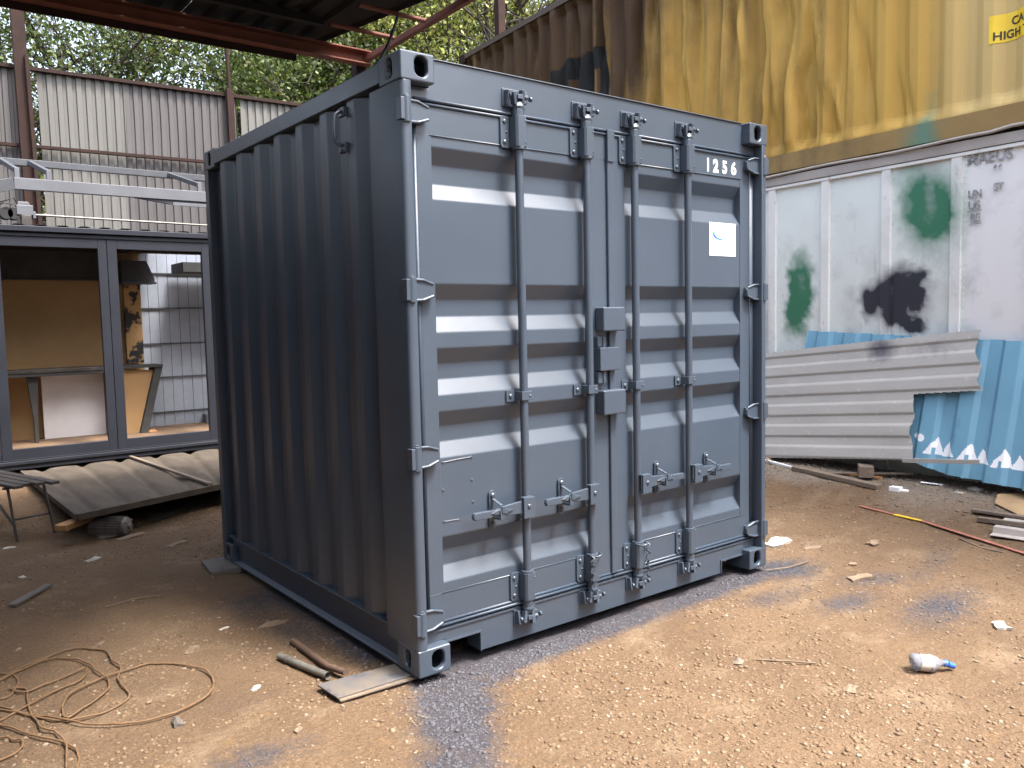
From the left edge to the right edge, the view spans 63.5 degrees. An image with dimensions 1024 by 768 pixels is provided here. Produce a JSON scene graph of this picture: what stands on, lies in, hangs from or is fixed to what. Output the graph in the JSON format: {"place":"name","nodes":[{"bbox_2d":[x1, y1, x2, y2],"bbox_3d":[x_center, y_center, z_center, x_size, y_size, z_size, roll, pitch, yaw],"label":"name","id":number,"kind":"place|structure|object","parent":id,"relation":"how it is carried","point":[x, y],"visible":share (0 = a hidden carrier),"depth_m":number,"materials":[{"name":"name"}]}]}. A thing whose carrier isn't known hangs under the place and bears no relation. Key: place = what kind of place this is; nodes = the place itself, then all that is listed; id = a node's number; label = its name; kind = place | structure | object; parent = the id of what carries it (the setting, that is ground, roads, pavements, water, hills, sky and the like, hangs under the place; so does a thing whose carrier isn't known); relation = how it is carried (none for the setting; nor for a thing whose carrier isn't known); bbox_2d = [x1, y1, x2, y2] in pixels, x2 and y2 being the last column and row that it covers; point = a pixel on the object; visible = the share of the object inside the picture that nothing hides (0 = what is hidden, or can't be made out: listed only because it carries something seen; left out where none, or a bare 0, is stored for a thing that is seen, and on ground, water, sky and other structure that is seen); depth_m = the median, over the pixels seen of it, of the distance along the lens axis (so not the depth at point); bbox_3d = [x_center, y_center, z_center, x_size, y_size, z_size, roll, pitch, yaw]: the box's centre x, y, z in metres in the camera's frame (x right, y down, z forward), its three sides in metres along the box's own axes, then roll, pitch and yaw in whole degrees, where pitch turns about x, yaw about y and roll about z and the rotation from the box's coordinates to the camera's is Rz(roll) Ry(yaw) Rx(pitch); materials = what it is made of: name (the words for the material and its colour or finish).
{"place":"outdoors","nodes":[
{"label":"outdoors","id":0,"kind":"place"},
{"bbox_2d":[0,0,549,213],"label":"sky","id":1,"kind":"structure","parent":0,"point":[73,45],"materials":[{"name":"white"}]},
{"bbox_2d":[0,448,1023,767],"bbox_3d":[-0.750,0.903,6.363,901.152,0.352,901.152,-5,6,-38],"label":"ground","id":2,"kind":"structure","parent":0,"point":[190,582],"depth_m":3.77,"materials":[{"name":"brown soil"}]},
{"bbox_2d":[0,470,59,541],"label":"slatted bench","id":3,"kind":"object","parent":2,"relation":"on","point":[10,480],"visible":0.98,"depth_m":6.09,"materials":[{"name":"metal"}]},
{"bbox_2d":[8,584,51,606],"bbox_3d":[-2.765,1.211,4.759,0.045,0.018,0.348,-1,4,1],"label":"wood offcut","id":4,"kind":"object","parent":2,"relation":"on","point":[27,596],"visible":1,"depth_m":4.74,"materials":[{"name":"wood"}]},
{"bbox_2d":[54,514,108,530],"bbox_3d":[-3.109,0.971,6.332,0.100,0.060,0.974,0,4,10],"label":"timber plank","id":5,"kind":"object","parent":2,"relation":"on","point":[70,524],"visible":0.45,"depth_m":5.92,"materials":[{"name":"brown wood"}]},
{"bbox_2d":[84,556,101,561],"bbox_3d":[-2.787,1.164,5.519,0.047,0.024,0.116,1,5,30],"label":"paper scrap","id":6,"kind":"object","parent":2,"relation":"on","point":[94,558],"visible":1,"depth_m":5.50,"materials":[{"name":"white paper"}]},
{"bbox_2d":[92,641,104,647],"bbox_3d":[-2.011,1.265,4.025,0.023,0.019,0.102,-1,4,-1],"label":"paper scrap","id":7,"kind":"object","parent":2,"relation":"on","point":[98,644],"visible":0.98,"depth_m":4.02,"materials":[{"name":"beige paper"}]},
{"bbox_2d":[0,647,214,767],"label":"cord","id":8,"kind":"object","parent":2,"relation":"on","point":[34,716],"visible":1,"depth_m":3.38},
{"bbox_2d":[0,223,217,470],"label":"site cabin","id":9,"kind":"object","parent":2,"relation":"on","point":[67,299],"visible":0.43,"depth_m":9.57,"materials":[{"name":"grey metal"}]},
{"bbox_2d":[0,197,35,224],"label":"winch","id":10,"kind":"object","parent":9,"relation":"on","point":[24,212],"visible":0.96,"depth_m":8.48,"materials":[{"name":"grey paint"}]},
{"bbox_2d":[7,365,103,442],"bbox_3d":[-5.590,0.259,9.223,2.160,0.823,0.420,-5,6,-38],"label":"workbench","id":11,"kind":"object","parent":9,"relation":"on","point":[32,375],"visible":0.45,"depth_m":9.26,"materials":[{"name":"metal"}]},
{"bbox_2d":[0,235,117,460],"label":"window frame","id":12,"kind":"structure","parent":9,"relation":"in","point":[8,453],"depth_m":8.64,"materials":[{"name":"grey paint"}]},
{"bbox_2d":[41,373,106,438],"bbox_3d":[-5.158,0.229,9.753,0.655,0.779,0.025,-5,6,-38],"label":"white board","id":13,"kind":"object","parent":9,"relation":"on","point":[73,405],"visible":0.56,"depth_m":9.74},
{"bbox_2d":[0,157,205,207],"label":"welded gantry","id":14,"kind":"object","parent":9,"relation":"on","point":[173,197],"visible":0.65,"depth_m":9.33,"materials":[{"name":"grey metal"}]},
{"bbox_2d":[36,214,206,225],"bbox_3d":[-3.718,-1.809,9.585,3.180,0.129,0.040,-5,6,-38],"label":"steel rod","id":15,"kind":"object","parent":9,"relation":"on","point":[95,218],"visible":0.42,"depth_m":9.10,"materials":[{"name":"grey metal"}]},
{"bbox_2d":[117,260,156,284],"bbox_3d":[-4.541,-1.346,10.014,0.390,0.275,0.225,-5,6,-38],"label":"stove hood","id":16,"kind":"object","parent":9,"relation":"attached to","point":[134,272],"visible":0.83,"depth_m":9.92,"materials":[{"name":"metal"}]},
{"bbox_2d":[123,363,162,433],"bbox_3d":[-4.537,0.175,10.042,0.535,0.816,0.320,-5,6,-38],"label":"counter","id":17,"kind":"object","parent":9,"relation":"on","point":[141,387],"visible":0.77,"depth_m":9.96,"materials":[{"name":"wood"}]},
{"bbox_2d":[106,239,217,448],"bbox_3d":[-3.881,-0.450,9.235,1.074,2.255,0.063,-5,6,-38],"label":"window frame","id":18,"kind":"structure","parent":9,"relation":"in","point":[112,246],"depth_m":9.12,"materials":[{"name":"grey paint"}]},
{"bbox_2d":[87,516,132,538],"bbox_3d":[-2.985,1.054,6.168,0.312,0.150,0.220,-2,5,-12],"label":"electric motor","id":19,"kind":"object","parent":2,"relation":"on","point":[99,527],"visible":1,"depth_m":6.11,"materials":[{"name":"metal"}]},
{"bbox_2d":[20,449,219,520],"bbox_3d":[-2.834,0.817,8.010,3.055,0.126,3.073,-5,6,-38],"label":"ribbed panel","id":20,"kind":"object","parent":2,"relation":"on","point":[88,491],"visible":0.58,"depth_m":7.27,"materials":[{"name":"grey metal"}]},
{"bbox_2d":[129,456,211,485],"bbox_3d":[-3.297,0.805,7.874,0.035,0.094,2.584,-5,6,-38],"label":"batten","id":21,"kind":"object","parent":20,"relation":"on","point":[205,482],"visible":1,"depth_m":7.65,"materials":[{"name":"wood"}]},
{"bbox_2d":[0,8,246,224],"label":"tree","id":22,"kind":"object","parent":2,"relation":"on","point":[75,61],"visible":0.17,"depth_m":14.56,"materials":[{"name":"green plant"}]},
{"bbox_2d":[116,532,144,540],"bbox_3d":[-2.807,1.121,6.094,0.082,0.018,0.228,1,5,24],"label":"debris flake","id":23,"kind":"object","parent":2,"relation":"on","point":[134,535],"visible":1,"depth_m":6.09,"materials":[{"name":"brown wood"}]},
{"bbox_2d":[0,6,261,224],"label":"tree","id":24,"kind":"object","parent":2,"relation":"on","point":[32,32],"visible":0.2,"depth_m":14.53,"materials":[{"name":"green plant"}]},
{"bbox_2d":[105,595,161,607],"bbox_3d":[-2.132,1.217,4.664,0.302,0.010,0.048,-5,6,-38],"label":"stick","id":25,"kind":"object","parent":2,"relation":"on","point":[132,599],"visible":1,"depth_m":4.67,"materials":[{"name":"wood"}]},
{"bbox_2d":[0,9,302,232],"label":"sheet fence","id":26,"kind":"object","parent":2,"relation":"on","point":[89,119],"visible":0.11,"depth_m":11.99,"materials":[{"name":"metal"}]},
{"bbox_2d":[147,512,175,521],"bbox_3d":[-2.813,1.063,6.664,0.101,0.025,0.301,0,5,12],"label":"debris flake","id":27,"kind":"object","parent":2,"relation":"on","point":[163,516],"visible":1,"depth_m":6.63,"materials":[{"name":"brown"}]},
{"bbox_2d":[171,715,183,728],"bbox_3d":[-1.294,1.302,3.203,0.042,0.040,0.040,-5,6,-38],"label":"cobble","id":28,"kind":"object","parent":2,"relation":"on","point":[176,721],"visible":1,"depth_m":3.19,"materials":[{"name":"stone"}]},
{"bbox_2d":[166,540,188,546],"bbox_3d":[-2.376,1.131,5.867,0.066,0.018,0.185,1,5,22],"label":"debris flake","id":29,"kind":"object","parent":2,"relation":"on","point":[178,543],"visible":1,"depth_m":5.87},
{"bbox_2d":[184,645,199,654],"bbox_3d":[-1.525,1.261,3.935,0.044,0.020,0.106,-1,4,-2],"label":"debris flake","id":30,"kind":"object","parent":2,"relation":"on","point":[191,648],"visible":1,"depth_m":3.92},
{"bbox_2d":[201,557,246,575],"bbox_3d":[-1.801,1.161,5.290,0.307,0.044,0.320,-4,5,-34],"label":"concrete block","id":31,"kind":"object","parent":2,"relation":"on","point":[217,566],"depth_m":5.20,"materials":[{"name":"grey concrete"}]},
{"bbox_2d":[0,0,474,76],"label":"canopy","id":32,"kind":"object","parent":2,"relation":"on","point":[287,29],"visible":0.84,"depth_m":6.48,"materials":[{"name":"red metal"}]},
{"bbox_2d":[372,14,398,66],"bbox_3d":[-0.792,-2.085,5.019,0.020,1.275,2.728,-1,4,-3],"label":"black cable","id":33,"kind":"object","parent":32,"relation":"hanging from","point":[382,55],"visible":0.56,"depth_m":5.52,"materials":[{"name":"black rubber"}]},
{"bbox_2d":[250,685,260,691],"bbox_3d":[-1.084,1.285,3.506,0.027,0.019,0.055,0,5,12],"label":"paper scrap","id":34,"kind":"object","parent":2,"relation":"on","point":[255,687],"visible":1,"depth_m":3.50,"materials":[{"name":"white paper"}]},
{"bbox_2d":[258,619,288,627],"bbox_3d":[-1.225,1.224,4.231,0.179,0.035,0.054,-4,5,-29],"label":"debris flake","id":35,"kind":"object","parent":2,"relation":"on","point":[272,623],"visible":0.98,"depth_m":4.22,"materials":[{"name":"brown wood"}]},
{"bbox_2d":[294,726,303,733],"bbox_3d":[-0.809,1.309,3.136,0.027,0.017,0.042,2,5,32],"label":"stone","id":36,"kind":"object","parent":2,"relation":"on","point":[298,730],"visible":1,"depth_m":3.13,"materials":[{"name":"beige stone"}]},
{"bbox_2d":[277,652,330,679],"bbox_3d":[-0.929,1.255,3.686,0.361,0.037,0.037,3,6,41],"label":"pipe","id":37,"kind":"object","parent":2,"relation":"on","point":[302,665],"visible":1,"depth_m":3.66,"materials":[{"name":"grey metal"}]},
{"bbox_2d":[290,638,347,675],"bbox_3d":[-0.888,1.242,3.766,0.044,0.043,0.518,-5,6,-40],"label":"stick","id":38,"kind":"object","parent":2,"relation":"on","point":[310,653],"visible":1,"depth_m":3.74,"materials":[{"name":"brown wood"}]},
{"bbox_2d":[114,2,533,136],"bbox_3d":[-3.956,-6.468,18.142,10.278,13.548,8.884,-5,6,-38],"label":"tree","id":39,"kind":"object","parent":2,"relation":"on","point":[358,44],"visible":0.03,"depth_m":16.37,"materials":[{"name":"green plant"}]},
{"bbox_2d":[118,0,547,136],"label":"tree","id":40,"kind":"object","parent":2,"relation":"on","point":[274,73],"visible":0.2,"depth_m":15.21,"materials":[{"name":"green plant"}]},
{"bbox_2d":[317,664,412,698],"bbox_3d":[-0.548,1.252,3.573,0.545,0.008,0.180,-5,6,-38],"label":"steel plate","id":41,"kind":"object","parent":2,"relation":"on","point":[353,684],"visible":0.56,"depth_m":3.50,"materials":[{"name":"grey metal"}]},
{"bbox_2d":[338,675,418,701],"bbox_3d":[-0.561,1.266,3.521,0.417,0.009,0.161,-4,5,-32],"label":"wooden plank","id":42,"kind":"object","parent":2,"relation":"on","point":[394,683],"visible":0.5,"depth_m":3.45,"materials":[{"name":"wood"}]},
{"bbox_2d":[283,0,556,94],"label":"tree","id":43,"kind":"object","parent":2,"relation":"on","point":[487,14],"visible":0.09,"depth_m":16.62,"materials":[{"name":"green plant"}]},
{"bbox_2d":[404,0,554,60],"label":"tree","id":44,"kind":"object","parent":2,"relation":"on","point":[549,3],"depth_m":17.80,"materials":[{"name":"green plant"}]},
{"bbox_2d":[204,49,768,678],"bbox_3d":[-0.204,-0.180,5.059,2.486,2.594,2.457,-5,6,-38],"label":"shipping container","id":45,"kind":"object","parent":2,"relation":"on","point":[488,357],"visible":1,"depth_m":4.04,"materials":[{"name":"metal"}]},
{"bbox_2d":[396,88,625,637],"bbox_3d":[0.053,-0.096,3.792,1.256,2.451,0.141,-5,6,-38],"label":"door","id":46,"kind":"structure","parent":45,"relation":"in","point":[515,319],"depth_m":3.78,"materials":[{"name":"paint"}]},
{"bbox_2d":[605,111,768,590],"bbox_3d":[0.990,-0.173,4.521,1.264,2.451,0.141,-5,6,-38],"label":"door","id":47,"kind":"structure","parent":45,"relation":"in","point":[679,219],"depth_m":4.49,"materials":[{"name":"paint"}]},
{"bbox_2d":[494,0,505,35],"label":"steel post","id":48,"kind":"object","parent":2,"relation":"on","point":[499,17],"visible":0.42,"depth_m":11.37,"materials":[{"name":"brown metal"}]},
{"bbox_2d":[0,458,1023,767],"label":"pebbles","id":49,"kind":"object","parent":2,"relation":"on","point":[728,718],"visible":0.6,"depth_m":3.41,"materials":[{"name":"brown gravel"}]},
{"bbox_2d":[733,657,744,665],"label":"debris flake","id":50,"kind":"object","parent":2,"relation":"on","point":[737,661],"visible":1,"depth_m":3.65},
{"bbox_2d":[765,459,790,468],"bbox_3d":[2.240,0.674,7.245,0.028,0.041,0.801,-3,5,-22],"label":"thin board","id":51,"kind":"object","parent":2,"relation":"on","point":[780,464],"visible":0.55,"depth_m":7.09,"materials":[{"name":"white"}]},
{"bbox_2d":[765,536,792,547],"bbox_3d":[1.778,1.052,5.543,0.129,0.046,0.228,3,6,42],"label":"crumpled bag","id":52,"kind":"object","parent":2,"relation":"on","point":[776,542],"visible":0.95,"depth_m":5.51,"materials":[{"name":"plastic"}]},
{"bbox_2d":[757,659,815,663],"bbox_3d":[1.208,1.222,3.648,0.249,0.013,0.012,0,5,12],"label":"stick","id":53,"kind":"object","parent":2,"relation":"on","point":[786,661],"visible":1,"depth_m":3.64,"materials":[{"name":"brown wood"}]},
{"bbox_2d":[765,561,807,570],"bbox_3d":[1.678,1.103,5.012,0.357,0.010,0.041,-4,5,-28],"label":"stick","id":54,"kind":"object","parent":2,"relation":"on","point":[787,567],"visible":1,"depth_m":4.98,"materials":[{"name":"beige wood"}]},
{"bbox_2d":[801,545,822,549],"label":"debris flake","id":55,"kind":"object","parent":2,"relation":"on","point":[814,547],"visible":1,"depth_m":5.41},
{"bbox_2d":[791,466,881,489],"bbox_3d":[2.564,0.739,6.582,0.070,0.064,0.809,-4,5,-30],"label":"timber plank","id":56,"kind":"object","parent":2,"relation":"on","point":[846,479],"visible":1,"depth_m":6.52,"materials":[{"name":"brown wood"}]},
{"bbox_2d":[844,684,859,693],"bbox_3d":[1.385,1.240,3.376,0.048,0.021,0.077,2,5,36],"label":"debris flake","id":57,"kind":"object","parent":2,"relation":"on","point":[850,688],"visible":1,"depth_m":3.37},
{"bbox_2d":[847,573,875,581],"bbox_3d":[2.015,1.112,4.789,0.174,0.032,0.072,-3,5,-20],"label":"debris flake","id":58,"kind":"object","parent":2,"relation":"on","point":[863,576],"visible":1,"depth_m":4.77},
{"bbox_2d":[844,474,882,478],"bbox_3d":[2.762,0.722,6.512,0.040,0.018,0.303,-5,6,-40],"label":"wood offcut","id":59,"kind":"object","parent":2,"relation":"on","point":[877,477],"visible":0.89,"depth_m":6.43,"materials":[{"name":"brown wood"}]},
{"bbox_2d":[857,462,873,477],"bbox_3d":[2.786,0.677,6.525,0.110,0.090,0.228,0,5,20],"label":"timber block","id":60,"kind":"object","parent":2,"relation":"on","point":[865,469],"depth_m":6.43,"materials":[{"name":"brown wood"}]},
{"bbox_2d":[829,472,914,474],"bbox_3d":[2.787,0.703,6.526,0.708,0.075,0.050,2,5,36],"label":"thin board","id":61,"kind":"object","parent":2,"relation":"on","point":[894,473],"visible":0.72,"depth_m":6.42,"materials":[{"name":"brown wood"}]},
{"bbox_2d":[865,539,878,545],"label":"debris flake","id":62,"kind":"object","parent":2,"relation":"on","point":[873,542],"visible":1,"depth_m":5.40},
{"bbox_2d":[765,330,982,459],"bbox_3d":[2.524,0.162,7.057,0.264,1.233,2.861,-4,5,-34],"label":"corrugated sheet","id":63,"kind":"object","parent":2,"relation":"on","point":[849,401],"visible":0.64,"depth_m":6.66,"materials":[{"name":"grey metal"}]},
{"bbox_2d":[765,129,1023,489],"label":"freight container","id":64,"kind":"object","parent":2,"relation":"on","point":[926,241],"visible":0.44,"depth_m":6.52,"materials":[{"name":"metal"}]},
{"bbox_2d":[459,0,1023,178],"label":"freight container","id":65,"kind":"object","parent":64,"relation":"on","point":[808,83],"visible":0.46,"depth_m":7.29,"materials":[{"name":"yellow metal"}]},
{"bbox_2d":[766,122,1023,178],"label":"conduit","id":66,"kind":"object","parent":64,"relation":"on","point":[911,148],"visible":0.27,"depth_m":6.40,"materials":[{"name":"grey metal"}]},
{"bbox_2d":[804,331,1023,490],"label":"corrugated sheet","id":67,"kind":"object","parent":64,"relation":"on","point":[985,426],"visible":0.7,"depth_m":5.92,"materials":[{"name":"blue metal"}]},
{"bbox_2d":[902,458,979,463],"bbox_3d":[3.073,0.555,5.952,0.012,0.091,0.563,-4,5,-34],"label":"metal strip","id":68,"kind":"object","parent":67,"relation":"attached to","point":[941,461],"visible":1,"depth_m":5.93,"materials":[{"name":"grey metal"}]},
{"bbox_2d":[765,457,1023,524],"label":"gravel bank","id":69,"kind":"structure","parent":2,"relation":"on","point":[883,483],"depth_m":6.27,"materials":[{"name":"gravel"}]},
{"bbox_2d":[920,482,942,485],"bbox_3d":[3.106,0.739,6.133,0.151,0.017,0.054,3,6,44],"label":"white scrap","id":70,"kind":"object","parent":69,"relation":"on","point":[931,483],"visible":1,"depth_m":6.12,"materials":[{"name":"white"}]},
{"bbox_2d":[967,486,983,491],"bbox_3d":[3.316,0.748,5.928,0.055,0.028,0.106,-3,5,-27],"label":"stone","id":71,"kind":"object","parent":69,"relation":"on","point":[973,488],"visible":1,"depth_m":5.91,"materials":[{"name":"stone"}]},
{"bbox_2d":[995,493,1023,514],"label":"cardboard piece","id":72,"kind":"object","parent":69,"relation":"on","point":[1013,503],"visible":1,"depth_m":5.58,"materials":[{"name":"beige cardboard"}]},
{"bbox_2d":[889,485,908,491],"bbox_3d":[2.880,0.785,6.146,0.069,0.040,0.138,-5,6,-38],"label":"polystyrene block","id":73,"kind":"object","parent":2,"relation":"on","point":[896,488],"depth_m":6.13,"materials":[{"name":"white plastic"}]},
{"bbox_2d":[909,653,955,672],"bbox_3d":[1.801,1.192,3.541,0.191,0.079,0.074,-1,4,1],"label":"water bottle","id":74,"kind":"object","parent":2,"relation":"on","point":[926,663],"visible":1,"depth_m":3.52,"materials":[{"name":"white plastic"}]},
{"bbox_2d":[859,505,1023,553],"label":"metal lath","id":75,"kind":"object","parent":2,"relation":"on","point":[971,536],"visible":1,"depth_m":5.44,"materials":[{"name":"red metal"}]},
{"bbox_2d":[959,537,1003,552],"bbox_3d":[2.910,1.006,5.157,0.037,0.024,0.318,-3,5,-19],"label":"stick","id":76,"kind":"object","parent":2,"relation":"on","point":[980,547],"visible":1,"depth_m":5.13,"materials":[{"name":"brown wood"}]},
{"bbox_2d":[971,508,1023,519],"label":"timber plank","id":77,"kind":"object","parent":2,"relation":"on","point":[997,513],"visible":1,"depth_m":5.47,"materials":[{"name":"wood"}]},
{"bbox_2d":[977,516,1023,527],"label":"timber plank","id":78,"kind":"object","parent":2,"relation":"on","point":[1000,521],"visible":1,"depth_m":5.37,"materials":[{"name":"wood"}]},
{"bbox_2d":[991,621,1012,630],"bbox_3d":[2.370,1.161,4.014,0.075,0.037,0.090,0,4,11],"label":"debris flake","id":79,"kind":"object","parent":2,"relation":"on","point":[1000,625],"visible":1,"depth_m":3.98,"materials":[{"name":"paper"}]},
{"bbox_2d":[990,518,1023,540],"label":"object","id":80,"kind":"object","parent":2,"relation":"on","point":[1010,532],"visible":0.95,"depth_m":5.23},
{"bbox_2d":[232,551,997,767],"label":"painted gravel","id":81,"kind":"structure","parent":0,"point":[473,699],"depth_m":3.68,"materials":[{"name":"grey gravel"}]}
]}

